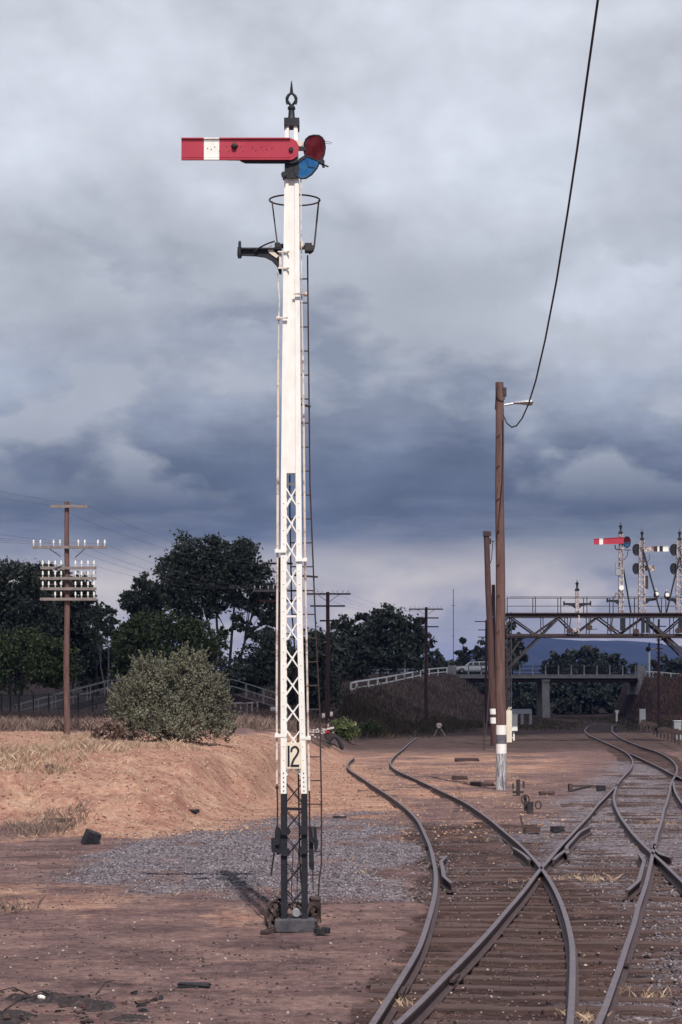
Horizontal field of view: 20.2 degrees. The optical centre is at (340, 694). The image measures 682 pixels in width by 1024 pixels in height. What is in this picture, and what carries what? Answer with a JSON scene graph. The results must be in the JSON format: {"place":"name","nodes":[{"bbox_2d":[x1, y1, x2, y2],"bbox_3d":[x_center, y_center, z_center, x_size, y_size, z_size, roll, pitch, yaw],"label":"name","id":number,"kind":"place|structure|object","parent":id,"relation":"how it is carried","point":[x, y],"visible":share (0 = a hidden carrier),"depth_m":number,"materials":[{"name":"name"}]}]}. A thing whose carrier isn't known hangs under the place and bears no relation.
{"place":"outdoors","nodes":[
{"label":"outdoors","id":0,"kind":"place"},
{"bbox_2d":[0,677,681,1023],"bbox_3d":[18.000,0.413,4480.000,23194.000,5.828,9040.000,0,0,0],"label":"ground","id":1,"kind":"structure","parent":0,"point":[577,756],"depth_m":32.60,"materials":[{"name":"soil"}]},
{"bbox_2d":[0,555,63,700],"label":"gum tree","id":2,"kind":"object","parent":1,"relation":"on","point":[26,592],"visible":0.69,"depth_m":149.06,"materials":[{"name":"green plant"}]},
{"bbox_2d":[0,621,84,707],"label":"broad tree","id":3,"kind":"object","parent":1,"relation":"on","point":[44,666],"visible":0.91,"depth_m":133.35,"materials":[{"name":"green plant"}]},
{"bbox_2d":[0,797,98,914],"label":"dead weeds","id":4,"kind":"object","parent":1,"relation":"on","point":[35,828],"visible":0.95,"depth_m":38.97,"materials":[{"name":"plant"}]},
{"bbox_2d":[0,693,106,713],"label":"chain link fence","id":5,"kind":"object","parent":1,"relation":"on","point":[48,699],"visible":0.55,"depth_m":109.92,"materials":[{"name":"metal"}]},
{"bbox_2d":[32,501,106,734],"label":"telegraph pole","id":6,"kind":"object","parent":1,"relation":"on","point":[67,578],"visible":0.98,"depth_m":68.83,"materials":[{"name":"brown wood"}]},
{"bbox_2d":[1,498,275,572],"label":"line wire","id":7,"kind":"object","parent":6,"relation":"attached to","point":[122,534],"visible":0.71,"depth_m":76.78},
{"bbox_2d":[0,491,327,597],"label":"line wire","id":8,"kind":"object","parent":6,"relation":"attached to","point":[145,531],"visible":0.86,"depth_m":75.46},
{"bbox_2d":[1,542,406,610],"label":"line wire","id":9,"kind":"object","parent":6,"relation":"attached to","point":[174,584],"visible":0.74,"depth_m":83.45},
{"bbox_2d":[3,540,414,610],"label":"line wire","id":10,"kind":"object","parent":6,"relation":"attached to","point":[169,579],"visible":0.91,"depth_m":77.87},
{"bbox_2d":[1,538,425,610],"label":"line wire","id":11,"kind":"object","parent":6,"relation":"attached to","point":[157,572],"visible":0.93,"depth_m":76.39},
{"bbox_2d":[6,535,437,610],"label":"line wire","id":12,"kind":"object","parent":6,"relation":"attached to","point":[171,569],"visible":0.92,"depth_m":75.42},
{"bbox_2d":[36,562,108,694],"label":"gum tree","id":13,"kind":"object","parent":1,"relation":"on","point":[80,622],"visible":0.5,"depth_m":155.32,"materials":[{"name":"green plant"}]},
{"bbox_2d":[0,980,171,1023],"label":"rubbish heap","id":14,"kind":"object","parent":1,"relation":"on","point":[62,1000],"visible":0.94,"depth_m":16.92,"materials":[{"name":"soil"}]},
{"bbox_2d":[81,829,101,844],"bbox_3d":[-4.643,2.695,35.656,0.284,0.313,0.228,20,6,-24],"label":"burnt block","id":15,"kind":"object","parent":1,"relation":"on","point":[90,837],"depth_m":35.56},
{"bbox_2d":[96,661,97,710],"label":"steel post","id":16,"kind":"object","parent":1,"relation":"on","point":[97,681],"visible":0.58,"depth_m":131.97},
{"bbox_2d":[74,635,123,694],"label":"dark tree","id":17,"kind":"object","parent":1,"relation":"on","point":[89,678],"visible":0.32,"depth_m":161.19,"materials":[{"name":"green plant"}]},
{"bbox_2d":[83,603,120,694],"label":"gum sapling","id":18,"kind":"object","parent":1,"relation":"on","point":[101,625],"visible":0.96,"depth_m":149.85,"materials":[{"name":"green plant"}]},
{"bbox_2d":[0,731,213,796],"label":"straw grass","id":19,"kind":"structure","parent":1,"relation":"on","point":[79,738],"depth_m":46.91,"materials":[{"name":"plant"}]},
{"bbox_2d":[87,715,130,740],"bbox_3d":[-6.604,1.048,54.584,1.186,0.957,1.010,0,0,-41],"label":"shrub","id":20,"kind":"object","parent":1,"relation":"on","point":[109,731],"visible":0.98,"depth_m":54.47,"materials":[{"name":"plant"}]},
{"bbox_2d":[116,571,171,688],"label":"gum tree","id":21,"kind":"object","parent":1,"relation":"on","point":[133,602],"visible":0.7,"depth_m":163.32,"materials":[{"name":"green plant"}]},
{"bbox_2d":[15,678,275,711],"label":"pedestrian ramp","id":22,"kind":"structure","parent":1,"relation":"on","point":[101,699],"depth_m":125.94,"materials":[{"name":"metal"}]},
{"bbox_2d":[107,604,231,692],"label":"domed tree","id":23,"kind":"object","parent":1,"relation":"on","point":[143,634],"visible":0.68,"depth_m":128.89,"materials":[{"name":"green plant"}]},
{"bbox_2d":[104,640,241,742],"bbox_3d":[-4.960,-0.016,56.986,3.523,3.226,3.106,0,0,-36],"label":"shrub","id":24,"kind":"object","parent":1,"relation":"on","point":[171,712],"visible":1,"depth_m":56.84,"materials":[{"name":"green plant"}]},
{"bbox_2d":[0,707,359,737],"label":"brown weeds","id":25,"kind":"object","parent":1,"relation":"on","point":[50,720],"visible":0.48,"depth_m":88.80,"materials":[{"name":"plant"}]},
{"bbox_2d":[177,982,211,988],"bbox_3d":[-1.395,2.770,18.250,0.331,0.055,0.132,0,-1,6],"label":"timber piece","id":26,"kind":"object","parent":1,"relation":"on","point":[206,985],"visible":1,"depth_m":18.20,"materials":[{"name":"wood"}]},
{"bbox_2d":[189,809,199,812],"bbox_3d":[-3.261,2.592,42.624,0.240,0.076,0.109,0,1,34],"label":"timber piece","id":27,"kind":"object","parent":1,"relation":"on","point":[194,810],"visible":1,"depth_m":42.58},
{"bbox_2d":[149,529,275,690],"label":"gum tree","id":28,"kind":"object","parent":1,"relation":"on","point":[248,573],"visible":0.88,"depth_m":165.31,"materials":[{"name":"green plant"}]},
{"bbox_2d":[225,702,257,713],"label":"white rail fence","id":29,"kind":"object","parent":1,"relation":"on","point":[240,703],"visible":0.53,"depth_m":111.95,"materials":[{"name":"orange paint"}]},
{"bbox_2d":[213,625,293,696],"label":"dark tree","id":30,"kind":"object","parent":1,"relation":"on","point":[256,668],"visible":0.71,"depth_m":157.16,"materials":[{"name":"green plant"}]},
{"bbox_2d":[181,81,331,934],"bbox_3d":[-0.875,-2.234,22.659,1.788,10.058,0.993,0,0,-35],"label":"semaphore signal","id":31,"kind":"object","parent":1,"relation":"on","point":[286,150],"visible":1,"depth_m":22.61,"materials":[{"name":"white paint"}]},
{"bbox_2d":[0,809,524,916],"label":"ballast gravel","id":32,"kind":"structure","parent":1,"relation":"on","point":[227,876],"depth_m":31.25,"materials":[{"name":"gravel"}]},
{"bbox_2d":[28,648,521,686],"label":"wood","id":33,"kind":"object","parent":1,"relation":"on","point":[516,653],"visible":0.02,"depth_m":328.77,"materials":[{"name":"plant"}]},
{"bbox_2d":[253,557,304,718],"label":"telegraph pole","id":34,"kind":"object","parent":1,"relation":"on","point":[279,639],"visible":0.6,"depth_m":99.87,"materials":[{"name":"brown wood"}]},
{"bbox_2d":[268,622,354,718],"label":"dark tree","id":35,"kind":"object","parent":1,"relation":"on","point":[339,654],"visible":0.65,"depth_m":139.28,"materials":[{"name":"green plant"}]},
{"bbox_2d":[0,731,636,839],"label":"earth clods","id":36,"kind":"object","parent":1,"relation":"on","point":[187,809],"visible":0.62,"depth_m":45.66,"materials":[{"name":"soil"}]},
{"bbox_2d":[309,723,333,740],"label":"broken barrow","id":37,"kind":"object","parent":1,"relation":"on","point":[328,732],"visible":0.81,"depth_m":90.75,"materials":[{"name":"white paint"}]},
{"bbox_2d":[313,927,329,934],"bbox_3d":[-0.218,2.739,22.184,0.179,0.087,0.120,0,0,-23],"label":"timber stub","id":38,"kind":"object","parent":1,"relation":"on","point":[322,931],"visible":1,"depth_m":22.14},
{"bbox_2d":[307,590,350,723],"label":"telegraph pole","id":39,"kind":"object","parent":1,"relation":"on","point":[327,667],"visible":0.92,"depth_m":118.88,"materials":[{"name":"brown wood"}]},
{"bbox_2d":[321,736,343,749],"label":"dead branch","id":40,"kind":"object","parent":1,"relation":"on","point":[340,744],"visible":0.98,"depth_m":90.38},
{"bbox_2d":[0,736,677,1023],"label":"dry stalks","id":41,"kind":"object","parent":1,"relation":"on","point":[587,1017],"visible":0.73,"depth_m":29.36,"materials":[{"name":"plant"}]},
{"bbox_2d":[0,766,681,1023],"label":"loose pebbles","id":42,"kind":"object","parent":1,"relation":"on","point":[411,991],"visible":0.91,"depth_m":20.20,"materials":[{"name":"stone"}]},
{"bbox_2d":[328,716,361,741],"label":"shrub","id":43,"kind":"object","parent":1,"relation":"on","point":[346,729],"visible":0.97,"depth_m":104.78,"materials":[{"name":"green plant"}]},
{"bbox_2d":[253,671,484,723],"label":"embankment weeds","id":44,"kind":"object","parent":1,"relation":"on","point":[438,684],"visible":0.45,"depth_m":200.55,"materials":[{"name":"plant"}]},
{"bbox_2d":[357,717,386,735],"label":"shrub","id":45,"kind":"object","parent":1,"relation":"on","point":[373,725],"visible":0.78,"depth_m":125.99,"materials":[{"name":"green plant"}]},
{"bbox_2d":[330,602,437,681],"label":"gum tree","id":46,"kind":"object","parent":1,"relation":"on","point":[376,641],"visible":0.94,"depth_m":203.93,"materials":[{"name":"green plant"}]},
{"bbox_2d":[350,669,417,673],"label":"guard rail","id":47,"kind":"object","parent":1,"relation":"on","point":[390,669],"visible":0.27,"depth_m":275.40,"materials":[{"name":"metal"}]},
{"bbox_2d":[345,648,449,674],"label":"dark tree","id":48,"kind":"object","parent":1,"relation":"on","point":[438,661],"visible":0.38,"depth_m":289.49,"materials":[{"name":"green plant"}]},
{"bbox_2d":[350,667,447,689],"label":"white fence","id":49,"kind":"object","parent":1,"relation":"on","point":[396,675],"visible":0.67,"depth_m":197.18,"materials":[{"name":"paint"}]},
{"bbox_2d":[330,684,488,739],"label":"rough grass","id":50,"kind":"structure","parent":1,"relation":"on","point":[394,726],"depth_m":147.44,"materials":[{"name":"plant"}]},
{"bbox_2d":[409,606,442,722],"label":"telegraph pole","id":51,"kind":"object","parent":1,"relation":"on","point":[426,626],"visible":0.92,"depth_m":155.88,"materials":[{"name":"brown wood"}]},
{"bbox_2d":[433,723,446,736],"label":"tripod indicator","id":52,"kind":"object","parent":1,"relation":"on","point":[438,725],"visible":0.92,"depth_m":126.84,"materials":[{"name":"white paint"}]},
{"bbox_2d":[451,589,454,664],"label":"radio mast","id":53,"kind":"object","parent":1,"relation":"on","point":[453,605],"visible":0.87,"depth_m":299.96,"materials":[{"name":"grey metal"}]},
{"bbox_2d":[451,775,467,779],"bbox_3d":[3.891,2.740,62.838,0.547,0.160,0.214,0,0,34],"label":"timber piece","id":54,"kind":"object","parent":1,"relation":"on","point":[459,777],"visible":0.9,"depth_m":62.74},
{"bbox_2d":[345,738,578,1023],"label":"siding track","id":55,"kind":"structure","parent":1,"relation":"on","point":[385,1013],"depth_m":25.85,"materials":[{"name":"metal"}]},
{"bbox_2d":[454,636,473,665],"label":"pine tree","id":56,"kind":"object","parent":1,"relation":"on","point":[464,658],"visible":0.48,"depth_m":339.48,"materials":[{"name":"green plant"}]},
{"bbox_2d":[454,758,478,761],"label":"timber piece","id":57,"kind":"object","parent":1,"relation":"on","point":[465,759],"visible":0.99,"depth_m":79.41,"materials":[{"name":"wood"}]},
{"bbox_2d":[475,620,486,722],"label":"telegraph pole","id":58,"kind":"object","parent":1,"relation":"on","point":[485,629],"visible":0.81,"depth_m":214.88,"materials":[{"name":"wood"}]},
{"bbox_2d":[469,782,494,786],"bbox_3d":[4.316,2.759,58.794,0.818,0.151,0.222,0,-1,29],"label":"timber piece","id":59,"kind":"object","parent":1,"relation":"on","point":[485,784],"visible":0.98,"depth_m":58.68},
{"bbox_2d":[483,680,489,749],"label":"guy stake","id":60,"kind":"object","parent":1,"relation":"on","point":[486,723],"visible":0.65,"depth_m":95.75,"materials":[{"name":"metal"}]},
{"bbox_2d":[483,531,495,745],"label":"timber pole","id":61,"kind":"object","parent":1,"relation":"on","point":[490,635],"visible":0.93,"depth_m":103.85,"materials":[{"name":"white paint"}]},
{"bbox_2d":[470,682,516,707],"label":"shrub","id":62,"kind":"object","parent":1,"relation":"on","point":[481,685],"visible":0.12,"depth_m":296.98,"materials":[{"name":"green plant"}]},
{"bbox_2d":[492,585,494,667],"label":"timber pole","id":63,"kind":"object","parent":1,"relation":"on","point":[493,599],"visible":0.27,"depth_m":149.87,"materials":[{"name":"wood"}]},
{"bbox_2d":[471,622,528,705],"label":"gum tree","id":64,"kind":"object","parent":1,"relation":"on","point":[477,651],"visible":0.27,"depth_m":339.24,"materials":[{"name":"green plant"}]},
{"bbox_2d":[334,723,681,1023],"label":"railway track","id":65,"kind":"structure","parent":1,"relation":"on","point":[423,1007],"depth_m":22.14,"materials":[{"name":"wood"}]},
{"bbox_2d":[495,382,533,789],"bbox_3d":[5.034,-3.039,55.801,1.140,12.058,0.329,0,0,0],"label":"lamp pole","id":66,"kind":"object","parent":1,"relation":"on","point":[500,689],"visible":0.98,"depth_m":55.68,"materials":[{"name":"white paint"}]},
{"bbox_2d":[503,0,598,427],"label":"aerial cable","id":67,"kind":"object","parent":66,"relation":"attached to","point":[584,94],"visible":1,"depth_m":36.70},
{"bbox_2d":[512,714,517,740],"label":"equipment box","id":68,"kind":"object","parent":1,"relation":"on","point":[514,722],"visible":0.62,"depth_m":115.85,"materials":[{"name":"white paint"}]},
{"bbox_2d":[512,779,524,795],"bbox_3d":[4.850,2.575,52.471,0.335,0.500,0.100,0,0,0],"label":"ground lever","id":69,"kind":"object","parent":1,"relation":"on","point":[517,791],"visible":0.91,"depth_m":52.43,"materials":[{"name":"grey metal"}]},
{"bbox_2d":[505,682,536,714],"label":"shrub","id":70,"kind":"object","parent":1,"relation":"on","point":[527,697],"visible":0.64,"depth_m":299.28,"materials":[{"name":"green plant"}]},
{"bbox_2d":[512,709,531,723],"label":"trackside equipment cabinet","id":71,"kind":"object","parent":1,"relation":"on","point":[522,712],"visible":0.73,"depth_m":164.75,"materials":[{"name":"metal"}]},
{"bbox_2d":[520,816,539,833],"bbox_3d":[3.785,2.619,38.485,0.409,0.349,0.200,0,0,0],"label":"ground lever","id":72,"kind":"object","parent":1,"relation":"on","point":[534,828],"visible":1,"depth_m":38.38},
{"bbox_2d":[521,794,541,813],"bbox_3d":[4.454,2.578,44.988,0.491,0.486,0.218,0,0,0],"label":"ground lever","id":73,"kind":"object","parent":1,"relation":"on","point":[528,807],"visible":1,"depth_m":44.90,"materials":[{"name":"grey metal"}]},
{"bbox_2d":[447,665,644,717],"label":"road bridge","id":74,"kind":"structure","parent":1,"relation":"on","point":[543,694],"depth_m":267.50,"materials":[{"name":"concrete"}]},
{"bbox_2d":[456,662,487,673],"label":"station wagon","id":75,"kind":"object","parent":74,"relation":"on","point":[475,665],"visible":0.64,"depth_m":269.33,"materials":[{"name":"white paint"}]},
{"bbox_2d":[539,791,554,794],"bbox_3d":[5.687,2.735,52.986,0.428,0.131,0.243,0,2,-6],"label":"timber piece","id":76,"kind":"object","parent":1,"relation":"on","point":[546,792],"visible":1,"depth_m":52.88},
{"bbox_2d":[550,826,564,832],"bbox_3d":[4.379,2.743,38.860,0.284,0.152,0.193,0,0,-17],"label":"timber piece","id":77,"kind":"object","parent":1,"relation":"on","point":[556,829],"visible":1,"depth_m":38.78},
{"bbox_2d":[540,650,582,686],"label":"tree","id":78,"kind":"object","parent":1,"relation":"on","point":[557,660],"visible":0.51,"depth_m":343.79,"materials":[{"name":"green plant"}]},
{"bbox_2d":[449,679,681,730],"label":"yard grass","id":79,"kind":"structure","parent":1,"relation":"on","point":[548,722],"depth_m":201.08,"materials":[{"name":"plant"}]},
{"bbox_2d":[549,682,583,713],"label":"shrub","id":80,"kind":"object","parent":1,"relation":"on","point":[567,703],"visible":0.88,"depth_m":302.50,"materials":[{"name":"green plant"}]},
{"bbox_2d":[568,783,605,791],"bbox_3d":[7.047,2.676,54.948,1.070,0.231,0.490,0,0,0],"label":"point rodding","id":81,"kind":"object","parent":1,"relation":"on","point":[598,787],"visible":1,"depth_m":54.91,"materials":[{"name":"metal"}]},
{"bbox_2d":[565,645,609,686],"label":"tree","id":82,"kind":"object","parent":1,"relation":"on","point":[592,656],"visible":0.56,"depth_m":347.88,"materials":[{"name":"green plant"}]},
{"bbox_2d":[498,776,681,1011],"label":"track ballast","id":83,"kind":"structure","parent":1,"relation":"on","point":[658,984],"depth_m":25.82,"materials":[{"name":"gravel"}]},
{"bbox_2d":[505,596,681,741],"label":"signal gantry","id":84,"kind":"object","parent":1,"relation":"on","point":[659,632],"visible":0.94,"depth_m":110.91,"materials":[{"name":"metal"}]},
{"bbox_2d":[563,581,590,633],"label":"gantry signal","id":85,"kind":"object","parent":84,"relation":"on","point":[576,604],"visible":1,"depth_m":111.52,"materials":[{"name":"white paint"}]},
{"bbox_2d":[594,522,631,630],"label":"gantry signal","id":86,"kind":"object","parent":84,"relation":"on","point":[625,541],"visible":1,"depth_m":111.45,"materials":[{"name":"white paint"}]},
{"bbox_2d":[632,531,667,632],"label":"gantry signal","id":87,"kind":"object","parent":84,"relation":"on","point":[637,549],"visible":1,"depth_m":111.50,"materials":[{"name":"white paint"}]},
{"bbox_2d":[664,529,681,631],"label":"gantry signal","id":88,"kind":"object","parent":84,"relation":"on","point":[675,567],"visible":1,"depth_m":111.50,"materials":[{"name":"white paint"}]},
{"bbox_2d":[575,682,618,713],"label":"shrub","id":89,"kind":"object","parent":1,"relation":"on","point":[595,695],"visible":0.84,"depth_m":305.64,"materials":[{"name":"green plant"}]},
{"bbox_2d":[602,682,623,712],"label":"shrub","id":90,"kind":"object","parent":1,"relation":"on","point":[617,689],"visible":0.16,"depth_m":308.94,"materials":[{"name":"green plant"}]},
{"bbox_2d":[598,653,646,687],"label":"tree","id":91,"kind":"object","parent":1,"relation":"on","point":[613,659],"visible":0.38,"depth_m":352.12,"materials":[{"name":"green plant"}]},
{"bbox_2d":[639,709,645,725],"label":"relay cabinet","id":92,"kind":"object","parent":1,"relation":"on","point":[642,714],"visible":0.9,"depth_m":189.75,"materials":[{"name":"metal"}]},
{"bbox_2d":[611,781,681,893],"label":"branch track","id":93,"kind":"structure","parent":1,"relation":"on","point":[662,862],"depth_m":33.09,"materials":[{"name":"metal"}]},
{"bbox_2d":[646,642,656,675],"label":"signal","id":94,"kind":"object","parent":1,"relation":"on","point":[648,649],"visible":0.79,"depth_m":299.88,"materials":[{"name":"white paint"}]},
{"bbox_2d":[651,723,656,734],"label":"wire stake","id":95,"kind":"object","parent":1,"relation":"on","point":[653,725],"visible":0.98,"depth_m":118.44,"materials":[{"name":"metal"}]},
{"bbox_2d":[629,753,681,781],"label":"crossover rail","id":96,"kind":"object","parent":1,"relation":"on","point":[665,772],"visible":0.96,"depth_m":70.26,"materials":[{"name":"metal"}]},
{"bbox_2d":[631,672,681,720],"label":"cutting weeds","id":97,"kind":"object","parent":1,"relation":"on","point":[676,716],"visible":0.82,"depth_m":260.24,"materials":[{"name":"plant"}]},
{"bbox_2d":[656,619,665,724],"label":"telegraph pole","id":98,"kind":"object","parent":1,"relation":"on","point":[658,644],"visible":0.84,"depth_m":199.89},
{"bbox_2d":[645,671,678,676],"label":"white fence","id":99,"kind":"object","parent":1,"relation":"on","point":[660,672],"visible":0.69,"depth_m":266.62,"materials":[{"name":"paint"}]},
{"bbox_2d":[661,727,666,738],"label":"wire stake","id":100,"kind":"object","parent":1,"relation":"on","point":[663,729],"visible":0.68,"depth_m":108.57,"materials":[{"name":"metal"}]},
{"bbox_2d":[648,653,681,677],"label":"tree","id":101,"kind":"object","parent":1,"relation":"on","point":[673,665],"visible":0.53,"depth_m":356.27,"materials":[{"name":"green plant"}]},
{"bbox_2d":[665,728,671,740],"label":"wire stake","id":102,"kind":"object","parent":1,"relation":"on","point":[666,729],"visible":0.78,"depth_m":104.58,"materials":[{"name":"metal"}]},
{"bbox_2d":[668,730,673,741],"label":"wire stake","id":103,"kind":"object","parent":1,"relation":"on","point":[669,731],"visible":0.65,"depth_m":101.12,"materials":[{"name":"metal"}]},
{"bbox_2d":[672,729,678,742],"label":"wire stake","id":104,"kind":"object","parent":1,"relation":"on","point":[673,731],"visible":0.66,"depth_m":97.33,"materials":[{"name":"metal"}]},
{"bbox_2d":[673,721,680,739],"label":"trackside cabinet","id":105,"kind":"object","parent":1,"relation":"on","point":[676,724],"visible":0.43,"depth_m":117.75,"materials":[{"name":"metal"}]},
{"bbox_2d":[675,730,681,744],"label":"wire stake","id":106,"kind":"object","parent":1,"relation":"on","point":[678,732],"visible":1,"depth_m":94.17,"materials":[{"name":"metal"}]},
{"bbox_2d":[0,0,681,669],"label":"sky","id":107,"kind":"structure","parent":0,"point":[139,350],"materials":[{"name":"grey"}]},
{"bbox_2d":[455,638,681,695],"bbox_3d":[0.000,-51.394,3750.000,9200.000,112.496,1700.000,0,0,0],"label":"hill","id":108,"kind":"structure","parent":0,"point":[540,649],"depth_m":3456.02,"materials":[{"name":"blue"}]},
{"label":"wire stake","id":109,"kind":"object","parent":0,"visible":0},
{"bbox_2d":[622,721,677,740],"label":"signal wire","id":110,"kind":"object","parent":109,"relation":"attached to","point":[654,731],"visible":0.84,"depth_m":118.02,"materials":[{"name":"metal"}]}
]}

